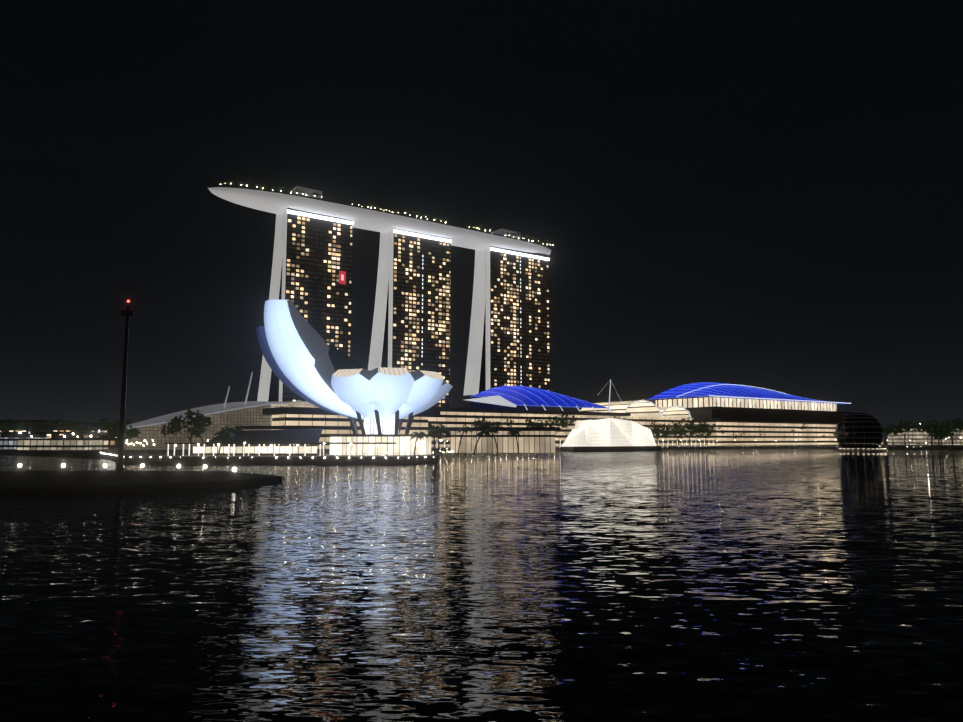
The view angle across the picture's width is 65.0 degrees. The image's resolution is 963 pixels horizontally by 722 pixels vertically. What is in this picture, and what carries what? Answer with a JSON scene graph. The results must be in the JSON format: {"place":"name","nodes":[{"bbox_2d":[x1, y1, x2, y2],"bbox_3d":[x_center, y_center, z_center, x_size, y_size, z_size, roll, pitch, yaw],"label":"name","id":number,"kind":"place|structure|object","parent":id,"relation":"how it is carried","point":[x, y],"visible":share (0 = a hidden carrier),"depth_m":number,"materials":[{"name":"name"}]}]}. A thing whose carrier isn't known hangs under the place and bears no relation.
{"place":"outdoors","nodes":[
{"label":"outdoors","id":0,"kind":"place"},
{"bbox_2d":[348,410,414,433],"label":"museum support columns","id":1,"kind":"structure","parent":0,"point":[377,425],"depth_m":280.53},
{"bbox_2d":[230,182,549,246],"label":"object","id":2,"kind":"structure","parent":0,"point":[352,203],"depth_m":657.48,"materials":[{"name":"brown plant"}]},
{"bbox_2d":[0,449,962,721],"bbox_3d":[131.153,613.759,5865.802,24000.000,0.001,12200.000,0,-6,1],"label":"bay water","id":3,"kind":"structure","parent":0,"point":[744,585],"depth_m":40.73,"materials":[{"name":"black liquid"}]},
{"bbox_2d":[0,300,281,494],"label":"jetty","id":4,"kind":"object","parent":3,"relation":"on","point":[116,484],"visible":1,"depth_m":136.21,"materials":[{"name":"black concrete"}]},
{"bbox_2d":[0,466,283,493],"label":"jetty railing","id":5,"kind":"object","parent":3,"relation":"on","point":[69,490],"visible":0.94,"depth_m":123.33,"materials":[{"name":"grey metal"}]},
{"bbox_2d":[561,418,661,451],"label":"crystal pavilion","id":6,"kind":"structure","parent":3,"relation":"on","point":[610,434],"depth_m":517.96,"materials":[{"name":"white glass"}]},
{"bbox_2d":[834,412,886,450],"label":"spherical building","id":7,"kind":"structure","parent":3,"relation":"on","point":[860,433],"depth_m":535.67,"materials":[{"name":"black glass"}]},
{"bbox_2d":[835,414,885,448],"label":"glass dome lattice","id":8,"kind":"object","parent":7,"relation":"on","point":[862,417],"visible":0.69,"depth_m":541.21,"materials":[{"name":"grey"}]},
{"bbox_2d":[0,440,962,463],"bbox_3d":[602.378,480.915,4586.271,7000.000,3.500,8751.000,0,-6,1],"label":"waterfront promenade","id":9,"kind":"structure","parent":0,"point":[317,459],"depth_m":262.00,"materials":[{"name":"grey concrete"}]},
{"bbox_2d":[0,420,118,448],"bbox_3d":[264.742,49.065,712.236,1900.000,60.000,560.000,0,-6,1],"label":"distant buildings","id":10,"kind":"structure","parent":9,"relation":"on","point":[108,443],"depth_m":473.36,"materials":[{"name":"grey"}]},
{"bbox_2d":[0,417,141,430],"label":"shore trees","id":11,"kind":"object","parent":9,"relation":"on","point":[20,426],"visible":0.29,"depth_m":489.38,"materials":[{"name":"green plant"}]},
{"bbox_2d":[257,208,353,401],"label":"hotel tower","id":12,"kind":"structure","parent":9,"relation":"on","point":[311,276],"depth_m":615.99,"materials":[{"name":"black glass"}]},
{"bbox_2d":[208,185,550,254],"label":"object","id":13,"kind":"structure","parent":12,"relation":"on","point":[278,202],"depth_m":642.89,"materials":[{"name":"grey"}]},
{"bbox_2d":[185,427,522,455],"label":"palm trees","id":14,"kind":"object","parent":9,"relation":"on","point":[196,432],"visible":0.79,"depth_m":263.51,"materials":[{"name":"green plant"}]},
{"bbox_2d":[256,300,452,418],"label":"lotus-shaped museum","id":15,"kind":"structure","parent":9,"relation":"on","point":[305,361],"depth_m":267.90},
{"bbox_2d":[192,427,559,455],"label":"facade","id":16,"kind":"structure","parent":9,"relation":"on","point":[536,440],"depth_m":269.18,"materials":[{"name":"grey glass"}]},
{"bbox_2d":[368,228,451,407],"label":"hotel tower","id":17,"kind":"structure","parent":9,"relation":"on","point":[411,326],"depth_m":670.87,"materials":[{"name":"black glass"}]},
{"bbox_2d":[102,409,834,452],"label":"trees","id":18,"kind":"object","parent":9,"relation":"on","point":[176,421],"visible":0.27,"depth_m":525.36,"materials":[{"name":"green plant"}]},
{"bbox_2d":[0,428,962,449],"bbox_3d":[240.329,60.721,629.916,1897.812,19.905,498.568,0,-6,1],"label":"distant buildings","id":19,"kind":"structure","parent":9,"relation":"on","point":[912,437],"depth_m":422.46,"materials":[{"name":"grey"}]},
{"bbox_2d":[29,435,945,457],"bbox_3d":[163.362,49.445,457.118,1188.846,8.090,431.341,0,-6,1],"label":"lights","id":20,"kind":"object","parent":9,"relation":"on","point":[279,443],"visible":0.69,"depth_m":257.79,"materials":[{"name":"grey metal"}]},
{"bbox_2d":[104,372,882,449],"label":"waterfront shoppes","id":21,"kind":"structure","parent":9,"relation":"on","point":[752,418],"depth_m":622.65,"materials":[{"name":"grey"}]},
{"bbox_2d":[470,382,850,408],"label":"curved roofs","id":22,"kind":"structure","parent":21,"relation":"on","point":[746,386],"depth_m":723.82,"materials":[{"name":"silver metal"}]},
{"bbox_2d":[463,246,549,395],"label":"hotel tower","id":23,"kind":"structure","parent":9,"relation":"on","point":[509,343],"depth_m":733.90,"materials":[{"name":"black glass"}]},
{"bbox_2d":[126,439,887,455],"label":"promenade warm lamps","id":24,"kind":"object","parent":9,"relation":"on","point":[336,452],"visible":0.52,"depth_m":261.27,"materials":[{"name":"yellow metal"}]},
{"bbox_2d":[882,416,962,445],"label":"trees","id":25,"kind":"object","parent":9,"relation":"on","point":[941,430],"visible":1,"depth_m":608.02,"materials":[{"name":"green plant"}]}
]}

